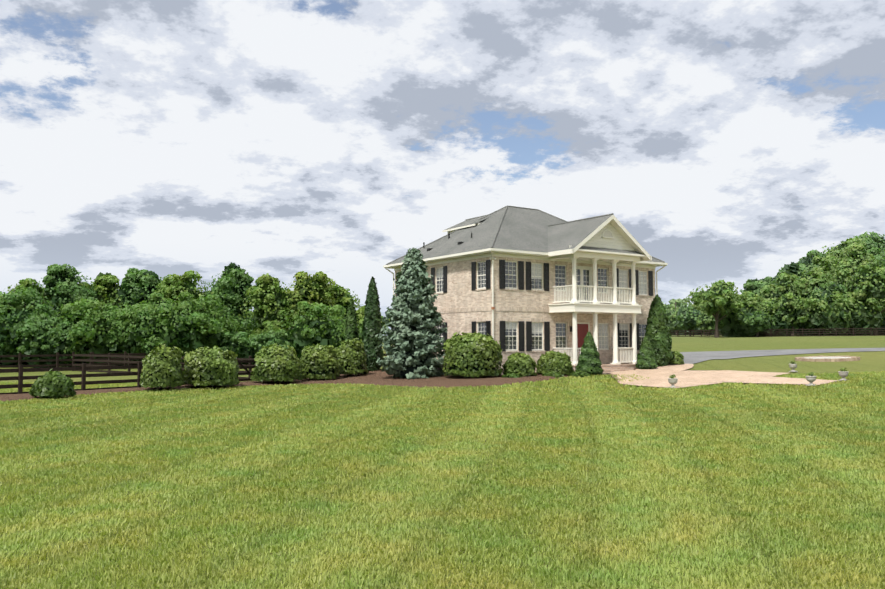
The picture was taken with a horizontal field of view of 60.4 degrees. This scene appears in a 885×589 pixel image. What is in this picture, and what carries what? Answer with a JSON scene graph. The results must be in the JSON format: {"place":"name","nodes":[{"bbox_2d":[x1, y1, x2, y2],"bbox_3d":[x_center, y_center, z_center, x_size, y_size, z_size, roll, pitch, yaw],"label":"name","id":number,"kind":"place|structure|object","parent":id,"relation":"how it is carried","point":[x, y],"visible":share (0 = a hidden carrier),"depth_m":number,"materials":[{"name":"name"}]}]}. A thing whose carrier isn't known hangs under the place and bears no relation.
{"place":"outdoors","nodes":[
{"label":"outdoors","id":0,"kind":"place"},
{"bbox_2d":[0,334,884,588],"bbox_3d":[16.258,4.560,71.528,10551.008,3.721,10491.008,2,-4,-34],"label":"ground","id":1,"kind":"structure","parent":0,"point":[869,361],"depth_m":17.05,"materials":[{"name":"green plant"}]},
{"bbox_2d":[0,291,30,365],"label":"tree","id":2,"kind":"object","parent":1,"relation":"on","point":[19,307],"visible":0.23,"depth_m":59.48,"materials":[{"name":"green plant"}]},
{"bbox_2d":[7,278,50,310],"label":"tree","id":3,"kind":"object","parent":1,"relation":"on","point":[28,282],"visible":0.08,"depth_m":72.49,"materials":[{"name":"green plant"}]},
{"bbox_2d":[0,287,64,364],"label":"tree","id":4,"kind":"object","parent":1,"relation":"on","point":[12,318],"visible":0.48,"depth_m":59.10,"materials":[{"name":"green plant"}]},
{"bbox_2d":[12,313,73,367],"bbox_3d":[-30.451,3.675,58.680,4.974,4.475,4.988,2,-4,-34],"label":"tree","id":5,"kind":"object","parent":1,"relation":"on","point":[35,341],"visible":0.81,"depth_m":57.38,"materials":[{"name":"green plant"}]},
{"bbox_2d":[29,369,75,397],"bbox_3d":[-14.245,3.293,27.866,1.449,1.161,1.476,-1,-4,22],"label":"bush","id":6,"kind":"object","parent":1,"relation":"on","point":[54,384],"visible":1,"depth_m":27.43,"materials":[{"name":"green plant"}]},
{"bbox_2d":[29,264,102,323],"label":"tree","id":7,"kind":"object","parent":1,"relation":"on","point":[62,286],"visible":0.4,"depth_m":72.39,"materials":[{"name":"green plant"}]},
{"bbox_2d":[44,323,87,366],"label":"tree","id":8,"kind":"object","parent":1,"relation":"on","point":[62,346],"visible":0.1,"depth_m":57.78,"materials":[{"name":"green plant"}]},
{"bbox_2d":[43,298,149,365],"bbox_3d":[-26.462,3.134,60.102,9.287,5.688,9.337,2,-4,-34],"label":"tree","id":9,"kind":"object","parent":1,"relation":"on","point":[91,327],"visible":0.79,"depth_m":57.66,"materials":[{"name":"green plant"}]},
{"bbox_2d":[78,272,128,307],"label":"tree","id":10,"kind":"object","parent":1,"relation":"on","point":[106,285],"visible":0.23,"depth_m":75.66,"materials":[{"name":"green plant"}]},
{"bbox_2d":[105,310,143,365],"bbox_3d":[-24.464,3.556,59.823,5.156,4.802,5.088,2,-4,-34],"label":"tree","id":11,"kind":"object","parent":1,"relation":"on","point":[126,324],"visible":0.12,"depth_m":58.01,"materials":[{"name":"green plant"}]},
{"bbox_2d":[115,268,163,311],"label":"tree","id":12,"kind":"object","parent":1,"relation":"on","point":[138,286],"visible":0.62,"depth_m":76.02,"materials":[{"name":"green plant"}]},
{"bbox_2d":[109,298,196,364],"bbox_3d":[-22.508,3.084,59.829,8.131,5.714,8.066,2,-4,-34],"label":"tree","id":13,"kind":"object","parent":1,"relation":"on","point":[136,347],"visible":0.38,"depth_m":57.72,"materials":[{"name":"green plant"}]},
{"bbox_2d":[139,343,183,389],"bbox_3d":[-11.852,3.080,32.134,1.776,2.086,1.859,1,-4,-19],"label":"bush","id":14,"kind":"object","parent":1,"relation":"on","point":[162,368],"visible":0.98,"depth_m":31.55,"materials":[{"name":"green plant"}]},
{"bbox_2d":[113,292,242,367],"bbox_3d":[-20.840,2.855,60.164,9.943,6.360,10.049,2,-4,-34],"label":"tree","id":15,"kind":"object","parent":1,"relation":"on","point":[206,333],"visible":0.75,"depth_m":58.00,"materials":[{"name":"green plant"}]},
{"bbox_2d":[155,270,213,315],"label":"tree","id":16,"kind":"object","parent":1,"relation":"on","point":[173,285],"visible":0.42,"depth_m":69.37,"materials":[{"name":"green plant"}]},
{"bbox_2d":[183,345,239,387],"bbox_3d":[-10.339,3.252,33.957,2.480,1.972,2.676,2,-4,-34],"label":"bush","id":17,"kind":"object","parent":1,"relation":"on","point":[207,366],"visible":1,"depth_m":33.11,"materials":[{"name":"green plant"}]},
{"bbox_2d":[199,262,257,335],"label":"tree","id":18,"kind":"object","parent":1,"relation":"on","point":[231,286],"visible":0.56,"depth_m":75.43,"materials":[{"name":"green plant"}]},
{"bbox_2d":[216,317,254,346],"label":"tree","id":19,"kind":"object","parent":1,"relation":"on","point":[232,327],"visible":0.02,"depth_m":61.58,"materials":[{"name":"green plant"}]},
{"bbox_2d":[218,331,260,364],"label":"tree","id":20,"kind":"object","parent":1,"relation":"on","point":[238,346],"visible":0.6,"depth_m":59.75,"materials":[{"name":"green plant"}]},
{"bbox_2d":[242,310,258,328],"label":"tree","id":21,"kind":"object","parent":1,"relation":"on","point":[250,317],"visible":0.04,"depth_m":86.53,"materials":[{"name":"green plant"}]},
{"bbox_2d":[238,273,296,342],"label":"tree","id":22,"kind":"object","parent":1,"relation":"on","point":[268,298],"visible":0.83,"depth_m":71.62,"materials":[{"name":"green plant"}]},
{"bbox_2d":[248,329,297,355],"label":"tree","id":23,"kind":"object","parent":1,"relation":"on","point":[269,338],"visible":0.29,"depth_m":59.65,"materials":[{"name":"green plant"}]},
{"bbox_2d":[250,343,302,381],"bbox_3d":[-8.015,3.389,36.946,2.716,2.048,2.495,2,-4,-34],"label":"bush","id":24,"kind":"object","parent":1,"relation":"on","point":[275,362],"visible":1,"depth_m":36.16,"materials":[{"name":"green plant"}]},
{"bbox_2d":[0,370,569,400],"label":"mulch bed","id":25,"kind":"object","parent":1,"relation":"on","point":[380,377],"visible":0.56,"depth_m":35.23,"materials":[{"name":"brown soil"}]},
{"bbox_2d":[502,373,521,377],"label":"shrub","id":26,"kind":"object","parent":25,"relation":"on","point":[512,375],"visible":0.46,"depth_m":35.76,"materials":[{"name":"green plant"}]},
{"bbox_2d":[502,352,536,376],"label":"shrub","id":27,"kind":"object","parent":25,"relation":"on","point":[519,363],"visible":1,"depth_m":36.65,"materials":[{"name":"green plant"}]},
{"bbox_2d":[542,371,563,377],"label":"shrub","id":28,"kind":"object","parent":25,"relation":"on","point":[554,374],"visible":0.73,"depth_m":36.64,"materials":[{"name":"green plant"}]},
{"bbox_2d":[536,350,573,374],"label":"shrub","id":29,"kind":"object","parent":25,"relation":"on","point":[554,361],"visible":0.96,"depth_m":37.60,"materials":[{"name":"green plant"}]},
{"bbox_2d":[569,370,589,376],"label":"shrub","id":30,"kind":"object","parent":25,"relation":"on","point":[580,373],"visible":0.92,"depth_m":37.05,"materials":[{"name":"green plant"}]},
{"bbox_2d":[281,271,336,331],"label":"tree","id":31,"kind":"object","parent":1,"relation":"on","point":[317,287],"visible":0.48,"depth_m":72.79,"materials":[{"name":"green plant"}]},
{"bbox_2d":[274,301,360,357],"bbox_3d":[-9.910,3.256,60.845,6.670,5.425,6.674,2,-4,-34],"label":"tree","id":32,"kind":"object","parent":1,"relation":"on","point":[310,330],"visible":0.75,"depth_m":59.42,"materials":[{"name":"green plant"}]},
{"bbox_2d":[300,343,339,379],"bbox_3d":[-6.333,3.520,39.048,2.184,2.018,1.892,0,-3,-8],"label":"shrub","id":33,"kind":"object","parent":1,"relation":"on","point":[321,362],"visible":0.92,"depth_m":38.39,"materials":[{"name":"green plant"}]},
{"bbox_2d":[325,284,362,321],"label":"tree","id":34,"kind":"object","parent":1,"relation":"on","point":[342,296],"visible":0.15,"depth_m":75.64,"materials":[{"name":"green plant"}]},
{"bbox_2d":[325,317,362,346],"bbox_3d":[-7.998,3.898,61.477,5.860,4.106,5.714,2,-4,-34],"label":"bush","id":35,"kind":"object","parent":1,"relation":"on","point":[342,338],"visible":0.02,"depth_m":60.07,"materials":[{"name":"green plant"}]},
{"bbox_2d":[344,298,358,340],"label":"arborvitae tree","id":36,"kind":"object","parent":1,"relation":"on","point":[351,331],"visible":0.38,"depth_m":44.69,"materials":[{"name":"green plant"}]},
{"bbox_2d":[335,338,368,375],"bbox_3d":[-4.913,3.436,40.889,1.988,2.189,1.973,2,-4,-34],"label":"bush","id":37,"kind":"object","parent":1,"relation":"on","point":[351,357],"visible":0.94,"depth_m":40.26,"materials":[{"name":"green plant"}]},
{"bbox_2d":[362,276,383,370],"bbox_3d":[-4.116,1.768,44.428,1.324,5.703,1.365,2,-4,-34],"label":"tree","id":38,"kind":"object","parent":1,"relation":"on","point":[371,329],"visible":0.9,"depth_m":44.01,"materials":[{"name":"green plant"}]},
{"bbox_2d":[356,305,389,334],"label":"tree","id":39,"kind":"object","parent":1,"relation":"on","point":[360,316],"visible":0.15,"depth_m":67.28,"materials":[{"name":"green plant"}]},
{"bbox_2d":[375,247,447,378],"bbox_3d":[-1.421,0.979,38.532,3.991,6.757,3.958,2,-4,-34],"label":"blue spruce","id":40,"kind":"object","parent":1,"relation":"on","point":[414,316],"visible":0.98,"depth_m":37.58,"materials":[{"name":"green plant"}]},
{"bbox_2d":[0,327,884,394],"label":"fence","id":41,"kind":"object","parent":1,"relation":"on","point":[92,366],"visible":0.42,"depth_m":47.73,"materials":[{"name":"brown wood"}]},
{"bbox_2d":[442,331,502,377],"bbox_3d":[1.432,2.960,36.763,3.064,2.385,3.036,2,-4,-34],"label":"shrub","id":42,"kind":"object","parent":1,"relation":"on","point":[469,354],"visible":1,"depth_m":35.72,"materials":[{"name":"green plant"}]},
{"bbox_2d":[383,205,667,374],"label":"house","id":43,"kind":"structure","parent":1,"relation":"on","point":[534,284],"depth_m":40.71,"materials":[{"name":"brick"}]},
{"bbox_2d":[575,332,603,374],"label":"dwarf spruce","id":44,"kind":"object","parent":1,"relation":"on","point":[589,360],"visible":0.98,"depth_m":37.78,"materials":[{"name":"green plant"}]},
{"bbox_2d":[635,336,657,368],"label":"dwarf spruce","id":45,"kind":"object","parent":1,"relation":"on","point":[646,358],"visible":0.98,"depth_m":40.55,"materials":[{"name":"green plant"}]},
{"bbox_2d":[662,302,674,311],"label":"tree","id":46,"kind":"object","parent":1,"relation":"on","point":[666,306],"visible":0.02,"depth_m":257.29,"materials":[{"name":"green plant"}]},
{"bbox_2d":[665,306,682,333],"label":"tree","id":47,"kind":"object","parent":1,"relation":"on","point":[672,308],"visible":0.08,"depth_m":245.50,"materials":[{"name":"green plant"}]},
{"bbox_2d":[667,310,682,331],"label":"tree","id":48,"kind":"object","parent":1,"relation":"on","point":[673,321],"visible":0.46,"depth_m":188.03,"materials":[{"name":"green plant"}]},
{"bbox_2d":[668,298,693,333],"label":"tree","id":49,"kind":"object","parent":1,"relation":"on","point":[681,303],"visible":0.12,"depth_m":290.43,"materials":[{"name":"green plant"}]},
{"bbox_2d":[676,306,701,335],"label":"tree","id":50,"kind":"object","parent":1,"relation":"on","point":[687,317],"visible":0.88,"depth_m":148.32,"materials":[{"name":"green plant"}]},
{"bbox_2d":[683,327,703,333],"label":"tree","id":51,"kind":"object","parent":1,"relation":"on","point":[697,328],"visible":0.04,"depth_m":265.12,"materials":[{"name":"green plant"}]},
{"bbox_2d":[692,304,705,333],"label":"tree","id":52,"kind":"object","parent":1,"relation":"on","point":[694,306],"visible":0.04,"depth_m":174.09,"materials":[{"name":"green plant"}]},
{"bbox_2d":[696,311,714,335],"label":"tree","id":53,"kind":"object","parent":1,"relation":"on","point":[704,321],"visible":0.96,"depth_m":144.06,"materials":[{"name":"green plant"}]},
{"bbox_2d":[685,280,746,337],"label":"tree","id":54,"kind":"object","parent":1,"relation":"on","point":[716,298],"visible":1,"depth_m":121.83,"materials":[{"name":"green plant"}]},
{"bbox_2d":[708,291,772,336],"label":"tree","id":55,"kind":"object","parent":1,"relation":"on","point":[728,326],"visible":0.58,"depth_m":125.42,"materials":[{"name":"green plant"}]},
{"bbox_2d":[740,278,768,295],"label":"tree","id":56,"kind":"object","parent":1,"relation":"on","point":[751,285],"visible":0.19,"depth_m":154.28,"materials":[{"name":"green plant"}]},
{"bbox_2d":[738,311,774,336],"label":"tree","id":57,"kind":"object","parent":1,"relation":"on","point":[755,321],"visible":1,"depth_m":120.18,"materials":[{"name":"green plant"}]},
{"bbox_2d":[754,274,777,295],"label":"tree","id":58,"kind":"object","parent":1,"relation":"on","point":[768,279],"visible":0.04,"depth_m":153.44,"materials":[{"name":"green plant"}]},
{"bbox_2d":[753,294,782,335],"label":"tree","id":59,"kind":"object","parent":1,"relation":"on","point":[770,308],"visible":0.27,"depth_m":129.17,"materials":[{"name":"green plant"}]},
{"bbox_2d":[757,284,787,303],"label":"tree","id":60,"kind":"object","parent":1,"relation":"on","point":[768,292],"visible":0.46,"depth_m":141.38,"materials":[{"name":"green plant"}]},
{"bbox_2d":[680,348,884,363],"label":"drive","id":61,"kind":"structure","parent":1,"relation":"on","point":[693,357],"depth_m":57.72,"materials":[{"name":"asphalt"}]},
{"bbox_2d":[768,310,801,335],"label":"bush","id":62,"kind":"object","parent":1,"relation":"on","point":[779,323],"visible":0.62,"depth_m":127.38,"materials":[{"name":"green plant"}]},
{"bbox_2d":[773,271,799,300],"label":"tree","id":63,"kind":"object","parent":1,"relation":"on","point":[785,278],"visible":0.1,"depth_m":141.91,"materials":[{"name":"green plant"}]},
{"bbox_2d":[769,262,809,285],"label":"tree","id":64,"kind":"object","parent":1,"relation":"on","point":[795,268],"visible":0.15,"depth_m":151.40,"materials":[{"name":"green plant"}]},
{"bbox_2d":[772,292,810,335],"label":"tree","id":65,"kind":"object","parent":1,"relation":"on","point":[789,305],"visible":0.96,"depth_m":126.10,"materials":[{"name":"green plant"}]},
{"bbox_2d":[788,361,796,371],"bbox_3d":[18.002,3.676,39.020,0.430,0.585,0.430,2,-4,-34],"label":"urn","id":66,"kind":"object","parent":1,"relation":"on","point":[792,365],"visible":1,"depth_m":38.91,"materials":[{"name":"white stone"}]},
{"bbox_2d":[795,308,818,334],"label":"bush","id":67,"kind":"object","parent":1,"relation":"on","point":[801,325],"visible":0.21,"depth_m":127.37,"materials":[{"name":"green plant"}]},
{"bbox_2d":[787,267,828,299],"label":"tree","id":68,"kind":"object","parent":1,"relation":"on","point":[811,280],"visible":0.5,"depth_m":136.20,"materials":[{"name":"green plant"}]},
{"bbox_2d":[797,250,825,269],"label":"tree","id":69,"kind":"object","parent":1,"relation":"on","point":[806,261],"visible":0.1,"depth_m":155.53,"materials":[{"name":"green plant"}]},
{"bbox_2d":[801,255,845,334],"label":"tree","id":70,"kind":"object","parent":1,"relation":"on","point":[818,259],"visible":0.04,"depth_m":143.02,"materials":[{"name":"green plant"}]},
{"bbox_2d":[795,355,859,361],"bbox_3d":[24.264,4.092,47.979,3.720,0.434,3.738,2,-4,-34],"label":"stone circle","id":71,"kind":"object","parent":1,"relation":"on","point":[821,358],"visible":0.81,"depth_m":46.95,"materials":[{"name":"beige stone"}]},
{"bbox_2d":[804,281,851,302],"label":"tree","id":72,"kind":"object","parent":1,"relation":"on","point":[828,289],"visible":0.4,"depth_m":128.50,"materials":[{"name":"green plant"}]},
{"bbox_2d":[800,291,861,334],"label":"tree","id":73,"kind":"object","parent":1,"relation":"on","point":[832,316],"visible":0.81,"depth_m":124.85,"materials":[{"name":"green plant"}]},
{"bbox_2d":[838,368,848,380],"bbox_3d":[17.681,3.507,33.498,0.430,0.578,0.430,2,-4,-34],"label":"urn","id":74,"kind":"object","parent":1,"relation":"on","point":[843,373],"visible":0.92,"depth_m":33.41,"materials":[{"name":"white stone"}]},
{"bbox_2d":[820,237,874,334],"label":"tree","id":75,"kind":"object","parent":1,"relation":"on","point":[840,248],"visible":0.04,"depth_m":155.79,"materials":[{"name":"green plant"}]},
{"bbox_2d":[825,244,884,292],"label":"tree","id":76,"kind":"object","parent":1,"relation":"on","point":[855,257],"visible":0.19,"depth_m":134.31,"materials":[{"name":"green plant"}]},
{"bbox_2d":[840,264,884,334],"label":"tree","id":77,"kind":"object","parent":1,"relation":"on","point":[869,280],"visible":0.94,"depth_m":125.90,"materials":[{"name":"green plant"}]},
{"bbox_2d":[841,289,883,334],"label":"tree","id":78,"kind":"object","parent":1,"relation":"on","point":[869,317],"visible":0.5,"depth_m":125.97,"materials":[{"name":"green plant"}]},
{"bbox_2d":[853,231,884,252],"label":"tree","id":79,"kind":"object","parent":1,"relation":"on","point":[877,238],"visible":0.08,"depth_m":164.12,"materials":[{"name":"green plant"}]},
{"bbox_2d":[857,237,882,252],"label":"tree","id":80,"kind":"object","parent":1,"relation":"on","point":[870,242],"depth_m":158.49,"materials":[{"name":"green plant"}]},
{"bbox_2d":[868,247,884,334],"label":"tree","id":81,"kind":"object","parent":1,"relation":"on","point":[877,252],"visible":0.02,"depth_m":145.48,"materials":[{"name":"green plant"}]},
{"bbox_2d":[877,310,884,334],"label":"bush","id":82,"kind":"object","parent":1,"relation":"on","point":[883,322],"visible":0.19,"depth_m":130.66,"materials":[{"name":"green plant"}]},
{"bbox_2d":[877,255,884,271],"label":"tree","id":83,"kind":"object","parent":1,"relation":"on","point":[883,260],"visible":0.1,"depth_m":139.52,"materials":[{"name":"green plant"}]},
{"bbox_2d":[0,0,884,332],"label":"sky","id":84,"kind":"structure","parent":0,"point":[735,141],"materials":[{"name":"white"}]},
{"bbox_2d":[607,364,838,387],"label":"patio","id":85,"kind":"structure","parent":0,"point":[659,376],"depth_m":36.36,"materials":[{"name":"beige stone"}]},
{"bbox_2d":[668,374,677,387],"bbox_3d":[9.849,3.699,32.486,0.430,0.592,0.430,2,-4,-34],"label":"urn","id":86,"kind":"object","parent":85,"relation":"on","point":[672,380],"visible":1,"depth_m":32.37,"materials":[{"name":"white stone"}]},
{"bbox_2d":[805,372,816,385],"bbox_3d":[15.392,3.515,31.733,0.430,0.582,0.430,2,-4,-34],"label":"urn","id":87,"kind":"object","parent":85,"relation":"on","point":[811,378],"visible":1,"depth_m":31.63,"materials":[{"name":"white stone"}]},
{"bbox_3d":[11.786,4.045,42.868,5.989,0.327,3.100,2,-4,-34],"label":"mulch bed","id":88,"kind":"object","parent":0,"visible":0},
{"bbox_2d":[645,294,672,365],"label":"arborvitae tree","id":89,"kind":"object","parent":88,"relation":"on","point":[657,333],"visible":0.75,"depth_m":42.66,"materials":[{"name":"green plant"}]},
{"bbox_2d":[669,351,684,364],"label":"shrub","id":90,"kind":"object","parent":88,"relation":"on","point":[678,358],"visible":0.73,"depth_m":43.21,"materials":[{"name":"green plant"}]}
]}

